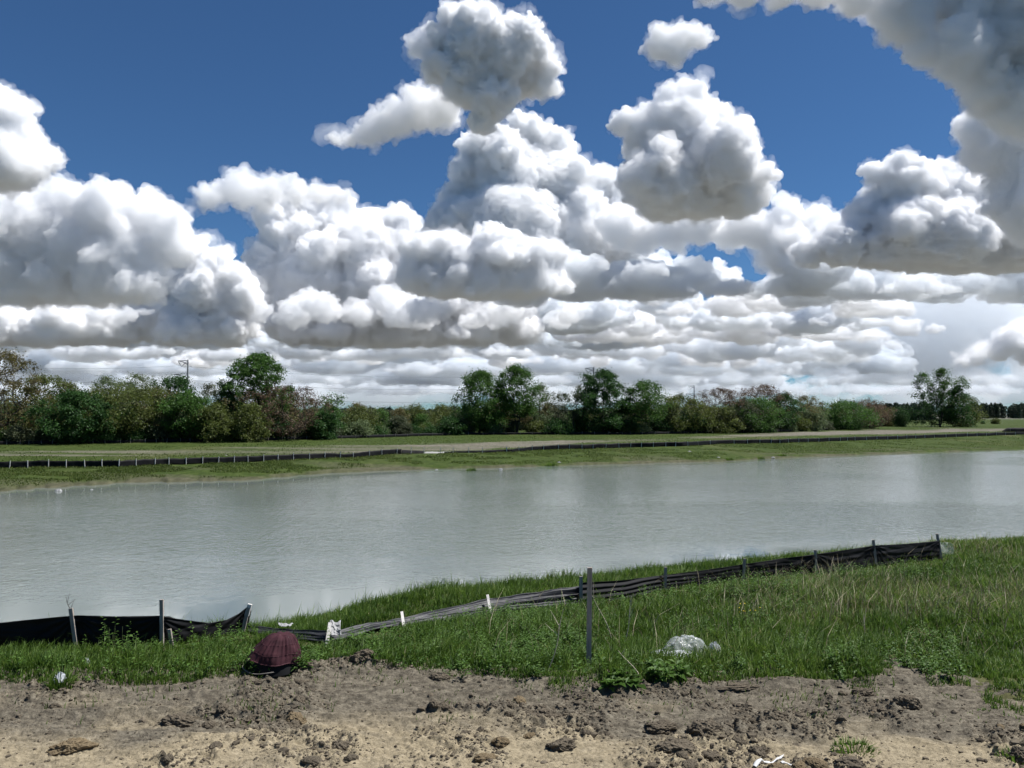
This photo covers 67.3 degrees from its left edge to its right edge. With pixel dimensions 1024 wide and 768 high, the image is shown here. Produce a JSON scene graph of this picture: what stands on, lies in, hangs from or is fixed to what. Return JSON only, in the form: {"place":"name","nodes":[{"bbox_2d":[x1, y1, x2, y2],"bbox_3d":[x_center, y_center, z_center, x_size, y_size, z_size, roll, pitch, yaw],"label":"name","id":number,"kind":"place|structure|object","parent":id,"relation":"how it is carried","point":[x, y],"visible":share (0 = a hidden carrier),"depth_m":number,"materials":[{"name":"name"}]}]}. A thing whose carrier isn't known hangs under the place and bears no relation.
{"place":"outdoors","nodes":[
{"label":"outdoors","id":0,"kind":"place"},
{"bbox_2d":[0,450,1023,624],"bbox_3d":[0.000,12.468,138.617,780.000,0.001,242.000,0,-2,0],"label":"water","id":1,"kind":"structure","parent":0,"point":[199,551],"depth_m":48.92,"materials":[{"name":"grey liquid"}]},
{"bbox_2d":[0,656,1023,767],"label":"bare soil","id":2,"kind":"structure","parent":0,"point":[24,744],"depth_m":9.41,"materials":[{"name":"beige soil"}]},
{"bbox_2d":[39,658,80,690],"bbox_3d":[-6.086,3.917,10.382,0.583,0.404,0.676,-1,-2,16],"label":"grass tuft","id":3,"kind":"object","parent":2,"relation":"on","point":[51,685],"visible":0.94,"depth_m":10.40,"materials":[{"name":"green plant"}]},
{"bbox_2d":[46,737,98,755],"bbox_3d":[-4.950,4.085,8.691,0.548,0.153,0.339,0,-2,0],"label":"clod","id":4,"kind":"object","parent":2,"relation":"on","point":[71,746],"visible":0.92,"depth_m":8.60,"materials":[{"name":"beige soil"}]},
{"bbox_2d":[160,712,195,726],"bbox_3d":[-4.073,4.096,9.403,0.444,0.130,0.249,0,-2,0],"label":"clod","id":5,"kind":"object","parent":2,"relation":"on","point":[180,719],"visible":0.98,"depth_m":9.33,"materials":[{"name":"soil"}]},
{"bbox_2d":[242,631,300,676],"bbox_3d":[-3.457,3.845,11.079,0.821,0.505,0.775,0,-2,0],"label":"inlet cover","id":6,"kind":"object","parent":2,"relation":"on","point":[276,653],"visible":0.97,"depth_m":10.85,"materials":[{"name":"red fabric"}]},
{"bbox_2d":[286,711,306,724],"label":"clod","id":7,"kind":"object","parent":2,"relation":"on","point":[292,715],"visible":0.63,"depth_m":9.38,"materials":[{"name":"beige soil"}]},
{"bbox_2d":[301,755,322,766],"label":"clod","id":8,"kind":"object","parent":2,"relation":"on","point":[306,759],"visible":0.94,"depth_m":8.21,"materials":[{"name":"soil"}]},
{"bbox_2d":[331,740,350,750],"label":"clod","id":9,"kind":"object","parent":2,"relation":"on","point":[341,744],"visible":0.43,"depth_m":8.62,"materials":[{"name":"soil"}]},
{"bbox_2d":[349,648,376,663],"bbox_3d":[-2.228,4.053,11.498,0.410,0.192,0.307,0,-2,0],"label":"clod","id":10,"kind":"object","parent":2,"relation":"on","point":[360,657],"visible":0.84,"depth_m":11.42,"materials":[{"name":"soil"}]},
{"bbox_2d":[428,672,450,680],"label":"clod","id":11,"kind":"object","parent":2,"relation":"on","point":[439,676],"visible":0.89,"depth_m":10.92,"materials":[{"name":"soil"}]},
{"bbox_2d":[474,753,498,762],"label":"clod","id":12,"kind":"object","parent":2,"relation":"on","point":[481,757],"visible":0.95,"depth_m":8.32,"materials":[{"name":"beige soil"}]},
{"bbox_2d":[491,737,509,747],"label":"clod","id":13,"kind":"object","parent":2,"relation":"on","point":[500,742],"visible":1,"depth_m":8.69,"materials":[{"name":"beige soil"}]},
{"bbox_2d":[529,708,559,716],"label":"clod","id":14,"kind":"object","parent":2,"relation":"on","point":[545,712],"visible":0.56,"depth_m":9.54,"materials":[{"name":"soil"}]},
{"bbox_2d":[545,737,576,751],"bbox_3d":[0.558,4.067,8.673,0.336,0.130,0.236,1,-2,-15],"label":"clod","id":15,"kind":"object","parent":2,"relation":"on","point":[563,744],"visible":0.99,"depth_m":8.61,"materials":[{"name":"soil"}]},
{"bbox_2d":[597,666,646,690],"bbox_3d":[1.447,4.074,10.582,0.721,0.324,0.678,0,-2,0],"label":"weed plant","id":16,"kind":"object","parent":2,"relation":"on","point":[613,681],"visible":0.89,"depth_m":10.46,"materials":[{"name":"green plant"}]},
{"bbox_2d":[645,719,677,734],"bbox_3d":[1.811,4.134,9.310,0.409,0.131,0.275,0,-2,0],"label":"clod","id":17,"kind":"object","parent":2,"relation":"on","point":[664,726],"visible":1,"depth_m":9.24,"materials":[{"name":"soil"}]},
{"bbox_2d":[641,656,692,682],"bbox_3d":[2.135,4.003,10.750,0.785,0.319,0.676,0,-2,7],"label":"weed plant","id":18,"kind":"object","parent":2,"relation":"on","point":[659,672],"visible":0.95,"depth_m":10.67,"materials":[{"name":"green plant"}]},
{"bbox_2d":[655,738,699,755],"bbox_3d":[1.840,4.070,8.628,0.547,0.156,0.367,0,-2,0],"label":"clod","id":19,"kind":"object","parent":2,"relation":"on","point":[672,746],"visible":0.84,"depth_m":8.55,"materials":[{"name":"soil"}]},
{"bbox_2d":[686,718,721,736],"bbox_3d":[2.300,4.111,9.188,0.442,0.196,0.349,0,-2,0],"label":"clod","id":20,"kind":"object","parent":2,"relation":"on","point":[700,727],"visible":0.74,"depth_m":9.12,"materials":[{"name":"soil"}]},
{"bbox_2d":[701,751,721,761],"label":"clod","id":21,"kind":"object","parent":2,"relation":"on","point":[712,756],"visible":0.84,"depth_m":8.41,"materials":[{"name":"soil"}]},
{"bbox_2d":[715,682,759,690],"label":"clod","id":22,"kind":"object","parent":2,"relation":"on","point":[735,686],"visible":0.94,"depth_m":10.52,"materials":[{"name":"soil"}]},
{"bbox_2d":[802,757,827,767],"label":"clod","id":23,"kind":"object","parent":2,"relation":"on","point":[813,762],"visible":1,"depth_m":8.11,"materials":[{"name":"beige soil"}]},
{"bbox_2d":[826,642,869,671],"bbox_3d":[4.883,4.002,11.293,0.691,0.374,0.591,0,-2,0],"label":"weed plant","id":24,"kind":"object","parent":2,"relation":"on","point":[834,658],"visible":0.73,"depth_m":11.19,"materials":[{"name":"green plant"}]},
{"bbox_2d":[833,756,864,767],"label":"clod","id":25,"kind":"object","parent":2,"relation":"on","point":[853,761],"visible":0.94,"depth_m":8.09,"materials":[{"name":"soil"}]},
{"bbox_2d":[831,735,880,757],"bbox_3d":[3.830,4.037,8.626,0.539,0.184,0.578,1,-2,-22],"label":"grass tuft","id":26,"kind":"object","parent":2,"relation":"on","point":[862,743],"visible":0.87,"depth_m":8.61,"materials":[{"name":"green plant"}]},
{"bbox_2d":[852,688,874,696],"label":"clod","id":27,"kind":"object","parent":2,"relation":"on","point":[865,692],"visible":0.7,"depth_m":10.31,"materials":[{"name":"soil"}]},
{"bbox_2d":[893,694,922,709],"bbox_3d":[5.109,4.113,9.971,0.386,0.174,0.300,0,-2,0],"label":"clod","id":28,"kind":"object","parent":2,"relation":"on","point":[909,702],"visible":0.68,"depth_m":9.89,"materials":[{"name":"soil"}]},
{"bbox_2d":[1009,746,1023,763],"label":"clod","id":29,"kind":"object","parent":2,"relation":"on","point":[1017,752],"visible":0.94,"depth_m":8.32,"materials":[{"name":"soil"}]},
{"bbox_2d":[0,414,1023,491],"bbox_3d":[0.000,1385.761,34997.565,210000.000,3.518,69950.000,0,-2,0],"label":"field","id":30,"kind":"structure","parent":0,"point":[197,473],"depth_m":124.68,"materials":[{"name":"green plant"}]},
{"bbox_2d":[0,423,37,444],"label":"shrub","id":31,"kind":"object","parent":30,"relation":"on","point":[15,430],"visible":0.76,"depth_m":128.68,"materials":[{"name":"green plant"}]},
{"bbox_2d":[0,347,54,430],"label":"tree","id":32,"kind":"object","parent":30,"relation":"on","point":[11,358],"visible":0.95,"depth_m":131.04,"materials":[{"name":"green plant"}]},
{"bbox_2d":[28,424,54,440],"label":"shrub","id":33,"kind":"object","parent":30,"relation":"on","point":[39,436],"visible":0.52,"depth_m":131.08,"materials":[{"name":"green plant"}]},
{"bbox_2d":[3,370,85,428],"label":"tree","id":34,"kind":"object","parent":30,"relation":"on","point":[47,382],"visible":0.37,"depth_m":137.50,"materials":[{"name":"green plant"}]},
{"bbox_2d":[15,387,123,444],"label":"tree","id":35,"kind":"object","parent":30,"relation":"on","point":[69,399],"visible":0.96,"depth_m":130.27,"materials":[{"name":"green plant"}]},
{"bbox_2d":[87,374,133,413],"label":"tree","id":36,"kind":"object","parent":30,"relation":"on","point":[102,380],"visible":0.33,"depth_m":159.29,"materials":[{"name":"green plant"}]},
{"bbox_2d":[71,384,181,439],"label":"tree","id":37,"kind":"object","parent":30,"relation":"on","point":[140,394],"visible":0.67,"depth_m":137.31,"materials":[{"name":"green plant"}]},
{"bbox_2d":[121,428,153,440],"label":"shrub","id":38,"kind":"object","parent":30,"relation":"on","point":[136,435],"visible":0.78,"depth_m":137.14,"materials":[{"name":"green plant"}]},
{"bbox_2d":[115,371,163,419],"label":"tree","id":39,"kind":"object","parent":30,"relation":"on","point":[134,376],"visible":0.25,"depth_m":166.57,"materials":[{"name":"green plant"}]},
{"bbox_2d":[145,410,191,440],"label":"shrub","id":40,"kind":"object","parent":30,"relation":"on","point":[163,435],"visible":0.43,"depth_m":138.73,"materials":[{"name":"green plant"}]},
{"bbox_2d":[148,373,208,414],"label":"tree","id":41,"kind":"object","parent":30,"relation":"on","point":[173,383],"visible":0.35,"depth_m":155.83,"materials":[{"name":"green plant"}]},
{"bbox_2d":[151,387,220,440],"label":"tree","id":42,"kind":"object","parent":30,"relation":"on","point":[179,402],"visible":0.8,"depth_m":138.41,"materials":[{"name":"green plant"}]},
{"bbox_2d":[184,399,243,442],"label":"bush","id":43,"kind":"object","parent":30,"relation":"on","point":[211,415],"visible":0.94,"depth_m":138.22,"materials":[{"name":"green plant"}]},
{"bbox_2d":[199,383,228,416],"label":"tree","id":44,"kind":"object","parent":30,"relation":"on","point":[207,390],"visible":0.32,"depth_m":154.68,"materials":[{"name":"green plant"}]},
{"bbox_2d":[221,400,274,442],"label":"bush","id":45,"kind":"object","parent":30,"relation":"on","point":[245,415],"visible":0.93,"depth_m":141.23,"materials":[{"name":"green plant"}]},
{"bbox_2d":[212,350,299,426],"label":"tree","id":46,"kind":"object","parent":30,"relation":"on","point":[260,362],"visible":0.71,"depth_m":151.90,"materials":[{"name":"green plant"}]},
{"bbox_2d":[261,415,294,439],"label":"shrub","id":47,"kind":"object","parent":30,"relation":"on","point":[281,425],"visible":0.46,"depth_m":151.26,"materials":[{"name":"green plant"}]},
{"bbox_2d":[226,383,333,437],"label":"tree","id":48,"kind":"object","parent":30,"relation":"on","point":[298,427],"visible":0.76,"depth_m":149.42,"materials":[{"name":"green plant"}]},
{"bbox_2d":[301,392,345,431],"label":"tree","id":49,"kind":"object","parent":30,"relation":"on","point":[334,407],"visible":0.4,"depth_m":158.71,"materials":[{"name":"green plant"}]},
{"bbox_2d":[303,409,345,439],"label":"bush","id":50,"kind":"object","parent":30,"relation":"on","point":[318,434],"visible":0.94,"depth_m":154.29,"materials":[{"name":"green plant"}]},
{"bbox_2d":[341,418,374,436],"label":"shrub","id":51,"kind":"object","parent":30,"relation":"on","point":[357,428],"visible":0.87,"depth_m":164.73,"materials":[{"name":"green plant"}]},
{"bbox_2d":[339,404,381,424],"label":"tree","id":52,"kind":"object","parent":30,"relation":"on","point":[357,410],"visible":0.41,"depth_m":182.78,"materials":[{"name":"green plant"}]},
{"bbox_2d":[369,405,393,426],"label":"tree","id":53,"kind":"object","parent":30,"relation":"on","point":[383,415],"visible":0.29,"depth_m":188.68,"materials":[{"name":"green plant"}]},
{"bbox_2d":[380,413,411,433],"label":"shrub","id":54,"kind":"object","parent":30,"relation":"on","point":[397,421],"visible":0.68,"depth_m":179.31,"materials":[{"name":"green plant"}]},
{"bbox_2d":[0,428,827,444],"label":"fence","id":55,"kind":"object","parent":30,"relation":"on","point":[284,438],"visible":0.77,"depth_m":172.54,"materials":[{"name":"fabric"}]},
{"bbox_2d":[400,402,428,426],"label":"tree","id":56,"kind":"object","parent":30,"relation":"on","point":[418,410],"visible":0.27,"depth_m":225.46,"materials":[{"name":"green plant"}]},
{"bbox_2d":[424,402,457,423],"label":"tree","id":57,"kind":"object","parent":30,"relation":"on","point":[442,408],"visible":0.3,"depth_m":224.09,"materials":[{"name":"green plant"}]},
{"bbox_2d":[437,414,467,434],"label":"shrub","id":58,"kind":"object","parent":30,"relation":"on","point":[449,422],"visible":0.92,"depth_m":185.68,"materials":[{"name":"green plant"}]},
{"bbox_2d":[450,367,509,432],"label":"tree","id":59,"kind":"object","parent":30,"relation":"on","point":[476,417],"visible":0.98,"depth_m":190.81,"materials":[{"name":"green plant"}]},
{"bbox_2d":[0,432,1023,467],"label":"silt fence","id":60,"kind":"object","parent":30,"relation":"on","point":[116,463],"visible":0.94,"depth_m":113.21,"materials":[{"name":"fabric"}]},
{"bbox_2d":[491,362,546,432],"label":"tree","id":61,"kind":"object","parent":30,"relation":"on","point":[521,406],"visible":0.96,"depth_m":193.05,"materials":[{"name":"green plant"}]},
{"bbox_2d":[523,419,546,432],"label":"shrub","id":62,"kind":"object","parent":30,"relation":"on","point":[531,427],"visible":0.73,"depth_m":193.09,"materials":[{"name":"green plant"}]},
{"bbox_2d":[527,382,555,423],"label":"tree","id":63,"kind":"object","parent":30,"relation":"on","point":[540,416],"visible":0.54,"depth_m":200.91,"materials":[{"name":"green plant"}]},
{"bbox_2d":[540,417,576,434],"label":"shrub","id":64,"kind":"object","parent":30,"relation":"on","point":[560,426],"visible":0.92,"depth_m":190.51,"materials":[{"name":"green plant"}]},
{"bbox_2d":[546,391,570,420],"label":"tree","id":65,"kind":"object","parent":30,"relation":"on","point":[561,398],"visible":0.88,"depth_m":196.71,"materials":[{"name":"green plant"}]},
{"bbox_2d":[556,390,593,426],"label":"tree","id":66,"kind":"object","parent":30,"relation":"on","point":[574,413],"visible":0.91,"depth_m":194.22,"materials":[{"name":"green plant"}]},
{"bbox_2d":[568,415,592,431],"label":"shrub","id":67,"kind":"object","parent":30,"relation":"on","point":[576,424],"visible":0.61,"depth_m":195.80,"materials":[{"name":"green plant"}]},
{"bbox_2d":[572,367,635,431],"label":"tree","id":68,"kind":"object","parent":30,"relation":"on","point":[612,417],"visible":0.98,"depth_m":193.27,"materials":[{"name":"green plant"}]},
{"bbox_2d":[614,416,643,434],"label":"shrub","id":69,"kind":"object","parent":30,"relation":"on","point":[628,422],"visible":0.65,"depth_m":192.97,"materials":[{"name":"green plant"}]},
{"bbox_2d":[614,378,674,424],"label":"tree","id":70,"kind":"object","parent":30,"relation":"on","point":[643,391],"visible":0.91,"depth_m":194.32,"materials":[{"name":"green plant"}]},
{"bbox_2d":[647,415,673,431],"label":"shrub","id":71,"kind":"object","parent":30,"relation":"on","point":[660,426],"visible":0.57,"depth_m":199.07,"materials":[{"name":"green plant"}]},
{"bbox_2d":[651,392,711,432],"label":"tree","id":72,"kind":"object","parent":30,"relation":"on","point":[699,409],"visible":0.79,"depth_m":199.68,"materials":[{"name":"green plant"}]},
{"bbox_2d":[677,410,707,432],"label":"shrub","id":73,"kind":"object","parent":30,"relation":"on","point":[685,417],"visible":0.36,"depth_m":202.00,"materials":[{"name":"green plant"}]},
{"bbox_2d":[681,386,746,420],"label":"tree","id":74,"kind":"object","parent":30,"relation":"on","point":[726,396],"visible":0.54,"depth_m":211.15,"materials":[{"name":"brown plant"}]},
{"bbox_2d":[691,403,745,433],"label":"bush","id":75,"kind":"object","parent":30,"relation":"on","point":[722,429],"visible":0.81,"depth_m":203.10,"materials":[{"name":"green plant"}]},
{"bbox_2d":[721,394,767,432],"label":"tree","id":76,"kind":"object","parent":30,"relation":"on","point":[755,409],"visible":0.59,"depth_m":208.77,"materials":[{"name":"green plant"}]},
{"bbox_2d":[726,383,795,417],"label":"tree","id":77,"kind":"object","parent":30,"relation":"on","point":[767,389],"visible":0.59,"depth_m":220.67,"materials":[{"name":"brown plant"}]},
{"bbox_2d":[734,396,791,432],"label":"tree","id":78,"kind":"object","parent":30,"relation":"on","point":[765,404],"visible":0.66,"depth_m":209.23,"materials":[{"name":"green plant"}]},
{"bbox_2d":[768,391,807,429],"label":"tree","id":79,"kind":"object","parent":30,"relation":"on","point":[794,402],"visible":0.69,"depth_m":220.26,"materials":[{"name":"green plant"}]},
{"bbox_2d":[793,413,815,431],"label":"shrub","id":80,"kind":"object","parent":30,"relation":"on","point":[802,423],"visible":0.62,"depth_m":225.18,"materials":[{"name":"green plant"}]},
{"bbox_2d":[789,392,832,420],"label":"tree","id":81,"kind":"object","parent":30,"relation":"on","point":[805,397],"visible":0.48,"depth_m":234.00,"materials":[{"name":"green plant"}]},
{"bbox_2d":[794,404,832,430],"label":"tree","id":82,"kind":"object","parent":30,"relation":"on","point":[819,421],"visible":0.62,"depth_m":230.06,"materials":[{"name":"green plant"}]},
{"bbox_2d":[814,398,884,429],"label":"tree","id":83,"kind":"object","parent":30,"relation":"on","point":[842,405],"visible":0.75,"depth_m":249.58,"materials":[{"name":"green plant"}]},
{"bbox_2d":[838,396,896,428],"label":"tree","id":84,"kind":"object","parent":30,"relation":"on","point":[868,402],"visible":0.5,"depth_m":266.10,"materials":[{"name":"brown plant"}]},
{"bbox_2d":[890,404,909,426],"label":"tree","id":85,"kind":"object","parent":30,"relation":"on","point":[899,421],"visible":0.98,"depth_m":312.25,"materials":[{"name":"green plant"}]},
{"bbox_2d":[867,402,935,420],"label":"woods","id":86,"kind":"object","parent":30,"relation":"on","point":[895,404],"visible":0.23,"depth_m":624.30,"materials":[{"name":"green plant"}]},
{"bbox_2d":[904,367,977,426],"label":"tree","id":87,"kind":"object","parent":30,"relation":"on","point":[948,411],"visible":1,"depth_m":306.21,"materials":[{"name":"green plant"}]},
{"bbox_2d":[930,395,991,426],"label":"bush","id":88,"kind":"object","parent":30,"relation":"on","point":[979,414],"visible":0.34,"depth_m":312.16,"materials":[{"name":"green plant"}]},
{"bbox_2d":[966,402,1023,418],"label":"woods","id":89,"kind":"object","parent":30,"relation":"on","point":[995,410],"visible":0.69,"depth_m":921.81,"materials":[{"name":"green plant"}]},
{"bbox_2d":[0,0,1023,410],"label":"sky","id":90,"kind":"structure","parent":0,"point":[824,199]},
{"bbox_2d":[0,530,1023,725],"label":"grassy bank","id":91,"kind":"structure","parent":0,"point":[1005,696],"depth_m":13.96,"materials":[{"name":"green plant"}]},
{"bbox_2d":[97,616,132,659],"bbox_3d":[-6.452,4.151,12.420,0.577,0.705,0.461,0,-2,0],"label":"weed plant","id":92,"kind":"object","parent":91,"relation":"on","point":[105,638],"visible":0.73,"depth_m":12.50,"materials":[{"name":"green plant"}]},
{"bbox_2d":[0,599,251,648],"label":"silt fence","id":93,"kind":"object","parent":91,"relation":"on","point":[78,627],"visible":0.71,"depth_m":13.50,"materials":[{"name":"fabric"}]},
{"bbox_2d":[344,627,369,647],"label":"weed plant","id":94,"kind":"object","parent":91,"relation":"on","point":[363,639],"visible":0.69,"depth_m":13.18,"materials":[{"name":"green plant"}]},
{"bbox_2d":[248,586,578,643],"bbox_3d":[-1.456,4.778,15.787,7.465,0.634,1.918,1,-2,-25],"label":"silt fence","id":95,"kind":"object","parent":91,"relation":"on","point":[524,598],"visible":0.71,"depth_m":16.53,"materials":[{"name":"fabric"}]},
{"bbox_2d":[586,567,591,666],"bbox_3d":[1.151,3.653,11.486,0.102,1.805,0.075,0,-2,0],"label":"stake","id":96,"kind":"object","parent":91,"relation":"on","point":[589,615],"visible":0.7,"depth_m":11.48,"materials":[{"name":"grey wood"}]},
{"bbox_2d":[722,575,752,600],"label":"weed plant","id":97,"kind":"object","parent":91,"relation":"on","point":[733,591],"visible":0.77,"depth_m":17.65,"materials":[{"name":"green plant"}]},
{"bbox_2d":[736,571,769,594],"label":"weed plant","id":98,"kind":"object","parent":91,"relation":"on","point":[758,584],"visible":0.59,"depth_m":18.14,"materials":[{"name":"green plant"}]},
{"bbox_2d":[579,534,942,603],"bbox_3d":[7.760,5.298,21.851,15.223,1.436,0.792,1,-3,-32],"label":"silt fence","id":99,"kind":"object","parent":91,"relation":"on","point":[880,553],"visible":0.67,"depth_m":21.97,"materials":[{"name":"fabric"}]},
{"bbox_2d":[768,574,812,596],"bbox_3d":[6.564,4.802,18.300,1.077,0.580,0.818,0,-2,0],"label":"weed plant","id":100,"kind":"object","parent":91,"relation":"on","point":[784,584],"visible":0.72,"depth_m":18.28,"materials":[{"name":"green plant"}]},
{"bbox_2d":[881,559,932,578],"bbox_3d":[10.839,5.082,21.201,1.401,0.645,1.040,0,-2,0],"label":"weed plant","id":101,"kind":"object","parent":91,"relation":"on","point":[900,567],"visible":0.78,"depth_m":21.13,"materials":[{"name":"green plant"}]},
{"bbox_2d":[461,531,1023,657],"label":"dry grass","id":102,"kind":"structure","parent":0,"point":[913,592],"depth_m":16.12,"materials":[{"name":"plant"}]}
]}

